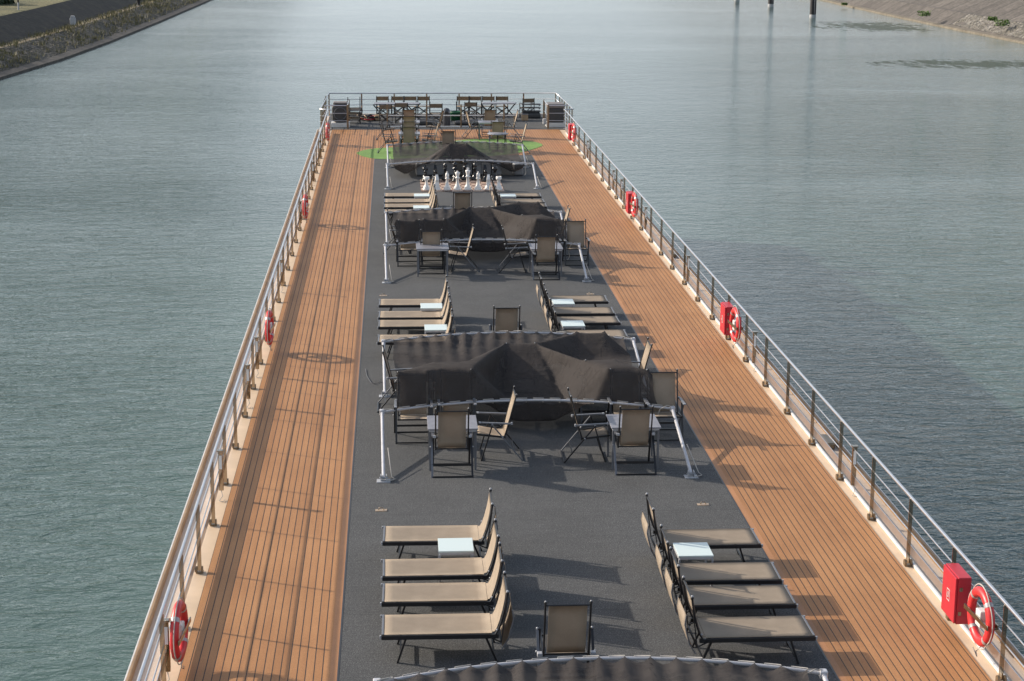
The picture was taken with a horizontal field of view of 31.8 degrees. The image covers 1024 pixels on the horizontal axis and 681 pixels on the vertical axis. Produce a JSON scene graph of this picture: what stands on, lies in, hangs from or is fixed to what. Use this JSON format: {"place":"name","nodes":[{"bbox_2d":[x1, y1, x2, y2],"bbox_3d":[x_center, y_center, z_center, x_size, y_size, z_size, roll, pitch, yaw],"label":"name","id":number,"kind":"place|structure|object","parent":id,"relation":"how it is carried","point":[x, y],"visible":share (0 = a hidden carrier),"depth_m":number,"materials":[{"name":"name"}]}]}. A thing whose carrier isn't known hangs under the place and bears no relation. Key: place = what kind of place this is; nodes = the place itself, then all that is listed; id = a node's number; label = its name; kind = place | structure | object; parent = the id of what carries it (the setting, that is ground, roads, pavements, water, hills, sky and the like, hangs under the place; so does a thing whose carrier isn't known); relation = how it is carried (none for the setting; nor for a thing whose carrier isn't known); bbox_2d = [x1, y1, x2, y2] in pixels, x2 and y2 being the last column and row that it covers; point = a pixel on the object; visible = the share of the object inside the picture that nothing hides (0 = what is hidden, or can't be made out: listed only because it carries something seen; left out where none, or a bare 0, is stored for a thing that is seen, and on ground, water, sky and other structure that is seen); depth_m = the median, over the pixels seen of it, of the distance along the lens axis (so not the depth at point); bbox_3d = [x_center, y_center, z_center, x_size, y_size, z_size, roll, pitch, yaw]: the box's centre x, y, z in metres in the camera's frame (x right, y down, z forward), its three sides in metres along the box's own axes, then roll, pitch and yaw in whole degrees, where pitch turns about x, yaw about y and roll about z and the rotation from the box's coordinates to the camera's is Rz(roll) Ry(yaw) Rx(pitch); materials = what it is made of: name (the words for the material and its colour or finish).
{"place":"outdoors","nodes":[
{"label":"outdoors","id":0,"kind":"place"},
{"bbox_2d":[0,0,67,15],"bbox_3d":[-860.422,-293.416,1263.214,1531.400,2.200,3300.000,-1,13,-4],"label":"bank grass","id":1,"kind":"structure","parent":0,"point":[7,9],"depth_m":210.97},
{"bbox_2d":[0,0,144,44],"bbox_3d":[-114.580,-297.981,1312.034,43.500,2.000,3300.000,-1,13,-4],"label":"bank slope","id":2,"kind":"structure","parent":0,"point":[21,25],"depth_m":206.80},
{"bbox_2d":[0,0,152,47],"bbox_3d":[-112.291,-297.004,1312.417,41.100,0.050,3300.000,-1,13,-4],"label":"bank path","id":3,"kind":"structure","parent":0,"point":[22,40],"depth_m":197.47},
{"bbox_2d":[0,0,199,71],"bbox_3d":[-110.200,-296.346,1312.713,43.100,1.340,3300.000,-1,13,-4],"label":"bank rubble","id":4,"kind":"object","parent":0,"point":[30,47],"visible":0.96,"depth_m":197.44,"materials":[{"name":"stone"}]},
{"bbox_2d":[0,0,197,67],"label":"bank weeds","id":5,"kind":"object","parent":4,"relation":"on","point":[145,3],"visible":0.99,"depth_m":210.96,"materials":[{"name":"plant"}]},
{"bbox_2d":[0,0,210,79],"bbox_3d":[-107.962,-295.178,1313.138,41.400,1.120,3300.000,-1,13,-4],"label":"bank toe","id":6,"kind":"object","parent":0,"point":[56,58],"visible":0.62,"depth_m":197.35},
{"bbox_2d":[0,0,1023,680],"bbox_3d":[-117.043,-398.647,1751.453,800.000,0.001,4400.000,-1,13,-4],"label":"water","id":7,"kind":"structure","parent":0,"point":[832,194],"depth_m":88.39,"materials":[{"name":"liquid"}]},
{"bbox_2d":[124,92,1023,680],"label":"river cruise ship","id":8,"kind":"object","parent":7,"relation":"on","point":[272,570],"visible":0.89,"depth_m":28.61,"materials":[{"name":"paint"}]},
{"bbox_2d":[164,618,170,680],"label":"deck light post","id":9,"kind":"object","parent":8,"relation":"on","point":[167,644],"visible":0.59,"depth_m":21.15,"materials":[{"name":"metal"}]},
{"bbox_2d":[170,597,190,668],"bbox_3d":[-3.975,3.506,21.413,0.175,0.914,0.819,0,13,0],"label":"life buoy","id":10,"kind":"object","parent":8,"relation":"hanging from","point":[180,621],"visible":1,"depth_m":21.22,"materials":[{"name":"plastic"}]},
{"bbox_2d":[217,449,224,501],"bbox_3d":[-4.508,2.093,27.828,0.106,0.794,0.210,-1,13,-4],"label":"deck light post","id":11,"kind":"object","parent":8,"relation":"on","point":[220,469],"visible":1,"depth_m":27.84,"materials":[{"name":"metal"}]},
{"bbox_2d":[245,364,250,407],"bbox_3d":[-4.862,0.844,33.121,0.106,0.794,0.210,-1,13,-4],"label":"deck light post","id":12,"kind":"object","parent":8,"relation":"on","point":[248,394],"visible":0.94,"depth_m":33.13,"materials":[{"name":"metal"}]},
{"bbox_2d":[254,336,259,377],"bbox_3d":[-5.008,0.328,35.307,0.106,0.794,0.210,-1,13,-4],"label":"deck light post","id":13,"kind":"object","parent":8,"relation":"on","point":[257,352],"visible":0.96,"depth_m":35.32,"materials":[{"name":"metal"}]},
{"bbox_2d":[265,308,275,350],"bbox_3d":[-5.031,-0.219,37.195,0.175,0.914,0.819,0,13,0],"label":"life buoy","id":14,"kind":"object","parent":8,"relation":"hanging from","point":[270,324],"visible":1,"depth_m":36.97,"materials":[{"name":"plastic"}]},
{"bbox_2d":[302,193,309,222],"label":"life buoy","id":15,"kind":"object","parent":8,"relation":"hanging from","point":[305,205],"visible":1,"depth_m":52.52,"materials":[{"name":"plastic"}]},
{"bbox_2d":[331,101,349,126],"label":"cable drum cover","id":16,"kind":"object","parent":8,"relation":"on","point":[339,120],"visible":0.98,"depth_m":77.09,"materials":[{"name":"metal"}]},
{"bbox_2d":[360,114,383,120],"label":"rope heap","id":17,"kind":"object","parent":8,"relation":"on","point":[370,117],"visible":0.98,"depth_m":79.65,"materials":[{"name":"fabric"}]},
{"bbox_2d":[377,344,410,412],"bbox_3d":[-2.096,0.688,33.074,0.779,1.151,0.718,-1,13,-4],"label":"folding armchair","id":18,"kind":"object","parent":8,"relation":"on","point":[393,383],"visible":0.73,"depth_m":33.03,"materials":[{"name":"black"}]},
{"bbox_2d":[373,102,420,120],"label":"long table","id":19,"kind":"object","parent":8,"relation":"on","point":[393,103],"visible":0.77,"depth_m":79.80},
{"bbox_2d":[400,127,417,143],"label":"folding armchair","id":20,"kind":"object","parent":8,"relation":"on","point":[408,134],"visible":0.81,"depth_m":68.14,"materials":[{"name":"beige"}]},
{"bbox_2d":[396,219,421,266],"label":"folding armchair","id":21,"kind":"object","parent":8,"relation":"on","point":[408,247],"visible":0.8,"depth_m":46.84,"materials":[{"name":"black"}]},
{"bbox_2d":[383,176,435,199],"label":"sun lounger","id":22,"kind":"object","parent":8,"relation":"on","point":[398,195],"visible":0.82,"depth_m":55.98,"materials":[{"name":"beige"}]},
{"bbox_2d":[383,181,436,209],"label":"sun lounger","id":23,"kind":"object","parent":8,"relation":"on","point":[403,201],"visible":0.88,"depth_m":54.80,"materials":[{"name":"beige"}]},
{"bbox_2d":[383,185,437,218],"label":"sun lounger","id":24,"kind":"object","parent":8,"relation":"on","point":[398,206],"visible":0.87,"depth_m":53.97,"materials":[{"name":"beige"}]},
{"bbox_2d":[393,371,433,443],"bbox_3d":[-1.705,1.153,31.108,0.718,1.151,0.779,-1,13,-4],"label":"folding armchair","id":25,"kind":"object","parent":8,"relation":"on","point":[423,415],"visible":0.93,"depth_m":31.19,"materials":[{"name":"black"}]},
{"bbox_2d":[377,286,451,333],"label":"sun lounger","id":26,"kind":"object","parent":8,"relation":"on","point":[392,315],"visible":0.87,"depth_m":39.16,"materials":[{"name":"beige"}]},
{"bbox_2d":[378,275,450,317],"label":"sun lounger","id":27,"kind":"object","parent":8,"relation":"on","point":[399,303],"visible":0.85,"depth_m":40.44,"materials":[{"name":"beige"}]},
{"bbox_2d":[377,294,453,334],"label":"sun lounger","id":28,"kind":"object","parent":8,"relation":"on","point":[391,325],"visible":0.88,"depth_m":38.30,"materials":[{"name":"beige"}]},
{"bbox_2d":[376,308,455,358],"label":"sun lounger","id":29,"kind":"object","parent":8,"relation":"on","point":[381,337],"visible":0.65,"depth_m":37.09,"materials":[{"name":"beige"}]},
{"bbox_2d":[417,96,430,114],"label":"director chair","id":30,"kind":"object","parent":8,"relation":"on","point":[423,97],"visible":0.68,"depth_m":81.63,"materials":[{"name":"beige"}]},
{"bbox_2d":[420,303,442,323],"bbox_3d":[-1.786,-0.554,39.855,0.480,0.450,0.530,-1,13,-4],"label":"side table","id":31,"kind":"object","parent":8,"relation":"on","point":[430,306],"visible":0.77,"depth_m":39.71,"materials":[{"name":"white plastic"}]},
{"bbox_2d":[419,229,444,273],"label":"folding armchair","id":32,"kind":"object","parent":8,"relation":"on","point":[430,237],"visible":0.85,"depth_m":45.63,"materials":[{"name":"beige"}]},
{"bbox_2d":[416,243,448,276],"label":"dining table","id":33,"kind":"object","parent":8,"relation":"on","point":[440,247],"visible":0.98,"depth_m":45.24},
{"bbox_2d":[424,324,446,333],"bbox_3d":[-1.597,-0.062,37.770,0.480,0.450,0.530,-1,13,-4],"label":"side table","id":34,"kind":"object","parent":8,"relation":"on","point":[428,328],"visible":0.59,"depth_m":37.68,"materials":[{"name":"white plastic"}]},
{"bbox_2d":[426,109,444,136],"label":"folding armchair","id":35,"kind":"object","parent":8,"relation":"on","point":[440,120],"visible":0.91,"depth_m":73.76,"materials":[{"name":"beige"}]},
{"bbox_2d":[429,103,442,123],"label":"director chair","id":36,"kind":"object","parent":8,"relation":"on","point":[436,106],"visible":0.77,"depth_m":78.56,"materials":[{"name":"beige"}]},
{"bbox_2d":[381,488,497,563],"bbox_3d":[-1.023,2.631,25.314,1.631,0.938,0.724,0,13,-3],"label":"sun lounger","id":37,"kind":"object","parent":8,"relation":"on","point":[423,535],"visible":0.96,"depth_m":25.29,"materials":[{"name":"beige"}]},
{"bbox_2d":[381,518,503,600],"bbox_3d":[-0.935,2.939,24.009,1.631,0.938,0.724,-1,13,-4],"label":"sun lounger","id":38,"kind":"object","parent":8,"relation":"on","point":[403,570],"visible":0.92,"depth_m":23.94,"materials":[{"name":"beige"}]},
{"bbox_2d":[380,542,508,627],"bbox_3d":[-0.875,3.151,23.111,1.631,0.938,0.724,0,13,-3],"label":"sun lounger","id":39,"kind":"object","parent":8,"relation":"on","point":[400,595],"visible":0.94,"depth_m":23.05,"materials":[{"name":"beige"}]},
{"bbox_2d":[443,108,449,125],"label":"litter bin","id":40,"kind":"object","parent":8,"relation":"on","point":[446,120],"visible":0.91,"depth_m":77.71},
{"bbox_2d":[380,571,513,662],"bbox_3d":[-0.805,3.397,22.067,1.630,0.938,0.724,0,13,-3],"label":"sun lounger","id":41,"kind":"object","parent":8,"relation":"on","point":[404,627],"visible":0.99,"depth_m":22.00,"materials":[{"name":"beige"}]},
{"bbox_2d":[439,130,456,143],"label":"folding chair","id":42,"kind":"object","parent":8,"relation":"on","point":[447,136],"visible":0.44,"depth_m":66.81,"materials":[{"name":"beige"}]},
{"bbox_2d":[430,408,473,477],"bbox_3d":[-0.985,1.578,29.324,0.718,1.151,0.779,-1,13,-4],"label":"folding armchair","id":43,"kind":"object","parent":8,"relation":"on","point":[451,429],"visible":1,"depth_m":29.15,"materials":[{"name":"beige"}]},
{"bbox_2d":[427,415,477,470],"bbox_3d":[-0.990,1.695,29.730,0.820,0.725,0.820,-1,13,-4],"label":"dining table","id":44,"kind":"object","parent":8,"relation":"on","point":[473,426],"visible":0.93,"depth_m":29.44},
{"bbox_2d":[438,538,473,581],"bbox_3d":[-0.774,3.017,24.723,0.480,0.450,0.530,-1,13,-4],"label":"side table","id":45,"kind":"object","parent":8,"relation":"on","point":[455,546],"visible":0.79,"depth_m":24.59,"materials":[{"name":"white plastic"}]},
{"bbox_2d":[436,369,476,414],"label":"folding armchair","id":46,"kind":"object","parent":8,"relation":"on","point":[462,407],"visible":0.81,"depth_m":31.38,"materials":[{"name":"black"}]},
{"bbox_2d":[420,179,503,191],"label":"chess board","id":47,"kind":"object","parent":8,"relation":"on","point":[462,183],"visible":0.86,"depth_m":60.82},
{"bbox_2d":[450,191,473,208],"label":"folding chair","id":48,"kind":"object","parent":8,"relation":"on","point":[462,200],"visible":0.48,"depth_m":51.95,"materials":[{"name":"beige"}]},
{"bbox_2d":[385,141,540,189],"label":"folding canopy","id":49,"kind":"object","parent":8,"relation":"on","point":[407,156],"visible":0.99,"depth_m":64.27,"materials":[{"name":"grey"}]},
{"bbox_2d":[448,224,478,271],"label":"folding armchair","id":50,"kind":"object","parent":8,"relation":"on","point":[458,253],"visible":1,"depth_m":46.04,"materials":[{"name":"beige"}]},
{"bbox_2d":[464,102,476,119],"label":"director chair","id":51,"kind":"object","parent":8,"relation":"on","point":[470,104],"visible":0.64,"depth_m":79.17,"materials":[{"name":"beige"}]},
{"bbox_2d":[462,109,482,137],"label":"folding armchair","id":52,"kind":"object","parent":8,"relation":"on","point":[469,122],"visible":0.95,"depth_m":73.80,"materials":[{"name":"beige"}]},
{"bbox_2d":[382,201,593,283],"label":"folding canopy","id":53,"kind":"object","parent":8,"relation":"on","point":[537,218],"visible":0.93,"depth_m":47.68,"materials":[{"name":"grey"}]},
{"bbox_2d":[481,109,497,136],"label":"folding armchair","id":54,"kind":"object","parent":8,"relation":"on","point":[488,114],"visible":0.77,"depth_m":74.24,"materials":[{"name":"beige"}]},
{"bbox_2d":[488,121,506,142],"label":"folding armchair","id":55,"kind":"object","parent":8,"relation":"on","point":[498,126],"visible":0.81,"depth_m":70.00,"materials":[{"name":"beige"}]},
{"bbox_2d":[480,102,515,118],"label":"long table","id":56,"kind":"object","parent":8,"relation":"on","point":[492,103],"visible":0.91,"depth_m":80.44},
{"bbox_2d":[476,386,522,460],"bbox_3d":[-0.221,1.383,30.172,0.779,1.151,0.718,-1,13,-4],"label":"folding armchair","id":57,"kind":"object","parent":8,"relation":"on","point":[493,431],"visible":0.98,"depth_m":30.11,"materials":[{"name":"beige"}]},
{"bbox_2d":[489,305,521,331],"bbox_3d":[-0.124,-0.222,36.988,0.718,1.151,0.779,-1,13,-4],"label":"folding chair","id":58,"kind":"object","parent":8,"relation":"on","point":[506,318],"visible":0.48,"depth_m":36.74,"materials":[{"name":"beige"}]},
{"bbox_2d":[497,225,528,272],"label":"folding armchair","id":59,"kind":"object","parent":8,"relation":"on","point":[518,254],"visible":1,"depth_m":45.84,"materials":[{"name":"beige"}]},
{"bbox_2d":[489,176,541,202],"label":"sun lounger","id":60,"kind":"object","parent":8,"relation":"on","point":[528,194],"visible":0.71,"depth_m":56.33,"materials":[{"name":"beige"}]},
{"bbox_2d":[491,181,545,205],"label":"sun lounger","id":61,"kind":"object","parent":8,"relation":"on","point":[517,200],"visible":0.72,"depth_m":55.13,"materials":[{"name":"beige"}]},
{"bbox_2d":[509,122,529,152],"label":"folding armchair","id":62,"kind":"object","parent":8,"relation":"on","point":[519,140],"visible":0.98,"depth_m":69.26,"materials":[{"name":"beige"}]},
{"bbox_2d":[519,98,534,117],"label":"director chair","id":63,"kind":"object","parent":8,"relation":"on","point":[531,100],"visible":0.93,"depth_m":81.04,"materials":[{"name":"beige"}]},
{"bbox_2d":[377,330,701,482],"bbox_3d":[0.216,0.784,32.701,5.287,1.151,7.991,-1,13,-4],"label":"folding canopy","id":64,"kind":"object","parent":8,"relation":"on","point":[543,373],"visible":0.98,"depth_m":32.30,"materials":[{"name":"grey"}]},
{"bbox_2d":[531,234,559,279],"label":"folding armchair","id":65,"kind":"object","parent":8,"relation":"on","point":[545,249],"visible":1,"depth_m":45.02,"materials":[{"name":"beige"}]},
{"bbox_2d":[528,243,562,276],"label":"dining table","id":66,"kind":"object","parent":8,"relation":"on","point":[532,247],"visible":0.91,"depth_m":45.39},
{"bbox_2d":[543,102,564,126],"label":"covered box","id":67,"kind":"object","parent":8,"relation":"on","point":[556,112],"visible":0.91,"depth_m":77.70,"materials":[{"name":"white paint"}]},
{"bbox_2d":[551,299,574,322],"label":"side table","id":68,"kind":"object","parent":8,"relation":"on","point":[562,302],"visible":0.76,"depth_m":40.21,"materials":[{"name":"white plastic"}]},
{"bbox_2d":[535,600,595,665],"bbox_3d":[0.631,3.503,21.196,0.718,1.151,0.779,-1,13,-4],"label":"folding chair","id":69,"kind":"object","parent":8,"relation":"on","point":[567,625],"visible":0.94,"depth_m":21.01,"materials":[{"name":"beige"}]},
{"bbox_2d":[536,272,608,316],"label":"sun lounger","id":70,"kind":"object","parent":8,"relation":"on","point":[577,298],"visible":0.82,"depth_m":41.00,"materials":[{"name":"beige"}]},
{"bbox_2d":[560,320,584,329],"bbox_3d":[1.290,-0.149,38.220,0.480,0.450,0.530,-1,13,-4],"label":"side table","id":71,"kind":"object","parent":8,"relation":"on","point":[573,324],"visible":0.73,"depth_m":38.13,"materials":[{"name":"white plastic"}]},
{"bbox_2d":[562,219,589,265],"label":"folding armchair","id":72,"kind":"object","parent":8,"relation":"on","point":[575,231],"visible":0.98,"depth_m":47.14,"materials":[{"name":"beige"}]},
{"bbox_2d":[540,283,615,329],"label":"sun lounger","id":73,"kind":"object","parent":8,"relation":"on","point":[572,311],"visible":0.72,"depth_m":39.67,"materials":[{"name":"beige"}]},
{"bbox_2d":[543,292,621,331],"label":"sun lounger","id":74,"kind":"object","parent":8,"relation":"on","point":[599,320],"visible":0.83,"depth_m":38.83,"materials":[{"name":"beige"}]},
{"bbox_2d":[560,388,609,462],"bbox_3d":[1.229,1.405,30.119,0.779,1.151,0.718,-1,13,-4],"label":"folding armchair","id":75,"kind":"object","parent":8,"relation":"on","point":[594,431],"visible":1,"depth_m":30.06,"materials":[{"name":"beige"}]},
{"bbox_2d":[549,304,627,337],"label":"sun lounger","id":76,"kind":"object","parent":8,"relation":"on","point":[614,333],"visible":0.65,"depth_m":37.67,"materials":[{"name":"beige"}]},
{"bbox_2d":[579,359,613,422],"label":"folding armchair","id":77,"kind":"object","parent":8,"relation":"on","point":[581,411],"visible":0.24,"depth_m":32.40,"materials":[{"name":"black"}]},
{"bbox_2d":[373,655,827,680],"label":"folding canopy","id":78,"kind":"object","parent":8,"relation":"on","point":[623,668],"visible":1,"depth_m":20.23,"materials":[{"name":"grey"}]},
{"bbox_2d":[605,368,647,440],"bbox_3d":[2.004,1.109,31.397,0.718,1.151,0.779,-1,13,-4],"label":"folding armchair","id":79,"kind":"object","parent":8,"relation":"on","point":[616,408],"visible":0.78,"depth_m":31.50,"materials":[{"name":"black"}]},
{"bbox_2d":[626,191,632,213],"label":"fire hose box","id":80,"kind":"object","parent":8,"relation":"attached to","point":[628,200],"visible":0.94,"depth_m":53.78,"materials":[{"name":"red paint"}]},
{"bbox_2d":[606,414,660,468],"bbox_3d":[2.007,1.680,29.876,0.820,0.725,0.820,-1,13,-4],"label":"dining table","id":81,"kind":"object","parent":8,"relation":"on","point":[613,420],"visible":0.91,"depth_m":29.61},
{"bbox_2d":[612,406,656,474],"bbox_3d":[1.999,1.552,29.517,0.718,1.151,0.779,-1,13,-4],"label":"folding armchair","id":82,"kind":"object","parent":8,"relation":"on","point":[635,428],"visible":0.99,"depth_m":29.34,"materials":[{"name":"beige"}]},
{"bbox_2d":[630,191,639,221],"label":"life buoy","id":83,"kind":"object","parent":8,"relation":"hanging from","point":[634,204],"visible":1,"depth_m":52.79,"materials":[{"name":"plastic"}]},
{"bbox_2d":[631,337,652,368],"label":"folding armchair","id":84,"kind":"object","parent":8,"relation":"on","point":[645,355],"visible":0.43,"depth_m":33.71,"materials":[{"name":"beige"}]},
{"bbox_2d":[645,369,685,440],"bbox_3d":[2.647,1.119,31.370,0.718,1.151,0.779,-1,13,-4],"label":"folding armchair","id":85,"kind":"object","parent":8,"relation":"on","point":[664,388],"visible":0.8,"depth_m":31.50,"materials":[{"name":"beige"}]},
{"bbox_2d":[673,542,713,585],"bbox_3d":[2.471,3.067,24.602,0.480,0.450,0.530,-1,13,-4],"label":"side table","id":86,"kind":"object","parent":8,"relation":"on","point":[693,550],"visible":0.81,"depth_m":24.46,"materials":[{"name":"white plastic"}]},
{"bbox_2d":[640,493,762,567],"bbox_3d":[2.654,2.674,25.232,1.631,0.938,0.724,-1,13,-4],"label":"sun lounger","id":87,"kind":"object","parent":8,"relation":"on","point":[739,538],"visible":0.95,"depth_m":25.23,"materials":[{"name":"beige"}]},
{"bbox_2d":[654,524,783,605],"bbox_3d":[2.743,2.987,23.904,1.631,0.938,0.724,0,13,-3],"label":"sun lounger","id":88,"kind":"object","parent":8,"relation":"on","point":[736,573],"visible":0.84,"depth_m":23.86,"materials":[{"name":"beige"}]},
{"bbox_2d":[720,302,732,334],"bbox_3d":[4.590,-0.468,38.394,0.206,0.620,0.545,-1,13,-4],"label":"fire hose box","id":89,"kind":"object","parent":8,"relation":"attached to","point":[726,309],"visible":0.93,"depth_m":38.19,"materials":[{"name":"red paint"}]},
{"bbox_2d":[720,302,725,334],"bbox_3d":[4.507,-0.468,38.391,0.028,0.600,0.524,-1,13,-4],"label":"door","id":90,"kind":"structure","parent":89,"relation":"in","point":[723,309],"depth_m":38.27,"materials":[{"name":"red paint"}]},
{"bbox_2d":[664,546,797,631],"bbox_3d":[2.800,3.186,23.060,1.631,0.938,0.724,0,13,-3],"label":"sun lounger","id":91,"kind":"object","parent":8,"relation":"on","point":[770,597],"visible":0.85,"depth_m":23.02,"materials":[{"name":"beige"}]},
{"bbox_2d":[728,305,743,348],"bbox_3d":[4.660,-0.281,37.416,0.175,0.914,0.819,-1,13,-7],"label":"life buoy","id":92,"kind":"object","parent":8,"relation":"hanging from","point":[736,325],"visible":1,"depth_m":37.26,"materials":[{"name":"plastic"}]},
{"bbox_2d":[676,576,817,664],"bbox_3d":[2.868,3.428,22.036,1.630,0.938,0.724,-1,13,-4],"label":"sun lounger","id":93,"kind":"object","parent":8,"relation":"on","point":[749,629],"visible":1,"depth_m":21.98,"materials":[{"name":"beige"}]},
{"bbox_2d":[752,331,757,371],"bbox_3d":[4.874,0.217,36.045,0.106,0.794,0.210,-1,13,-4],"label":"deck light post","id":94,"kind":"object","parent":8,"relation":"on","point":[754,345],"visible":1,"depth_m":36.05,"materials":[{"name":"metal"}]},
{"bbox_2d":[850,445,858,496],"bbox_3d":[5.394,2.051,28.275,0.106,0.794,0.210,-1,13,-4],"label":"deck light post","id":95,"kind":"object","parent":8,"relation":"on","point":[854,462],"visible":1,"depth_m":28.28,"materials":[{"name":"metal"}]},
{"bbox_2d":[941,563,971,623],"bbox_3d":[5.633,3.211,22.806,0.206,0.620,0.545,-1,13,-4],"label":"fire hose box","id":96,"kind":"object","parent":8,"relation":"attached to","point":[956,585],"visible":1,"depth_m":22.61,"materials":[{"name":"red paint"}]},
{"bbox_2d":[941,564,957,622],"bbox_3d":[5.550,3.211,22.803,0.028,0.600,0.524,-1,13,-4],"label":"door","id":97,"kind":"structure","parent":96,"relation":"in","point":[950,581],"depth_m":22.75,"materials":[{"name":"red paint"}]},
{"bbox_2d":[964,583,998,656],"bbox_3d":[5.703,3.398,21.829,0.175,0.914,0.819,-1,13,-7],"label":"life buoy","id":98,"kind":"object","parent":8,"relation":"hanging from","point":[982,617],"visible":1,"depth_m":21.72,"materials":[{"name":"plastic"}]},
{"bbox_2d":[809,0,816,17],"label":"river pile","id":99,"kind":"object","parent":7,"relation":"in","point":[813,8],"visible":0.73,"depth_m":268.23,"materials":[{"name":"metal"}]},
{"bbox_2d":[821,0,1023,43],"bbox_3d":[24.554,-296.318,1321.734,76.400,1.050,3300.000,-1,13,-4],"label":"bank toe","id":100,"kind":"object","parent":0,"point":[1011,39],"visible":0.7,"depth_m":249.85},
{"bbox_2d":[834,0,1023,39],"bbox_3d":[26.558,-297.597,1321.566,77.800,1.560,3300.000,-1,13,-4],"label":"bank apron","id":101,"kind":"object","parent":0,"point":[944,16],"visible":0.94,"depth_m":267.25,"materials":[{"name":"concrete"}]},
{"bbox_2d":[951,14,1023,37],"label":"bank stones","id":102,"kind":"object","parent":101,"relation":"on","point":[979,22],"visible":0.87,"depth_m":231.40,"materials":[{"name":"stone"}]},
{"bbox_2d":[896,0,1023,22],"bbox_3d":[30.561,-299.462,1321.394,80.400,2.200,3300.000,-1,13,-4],"label":"bank slope","id":103,"kind":"structure","parent":0,"point":[1012,10],"depth_m":245.56,"materials":[{"name":"concrete"}]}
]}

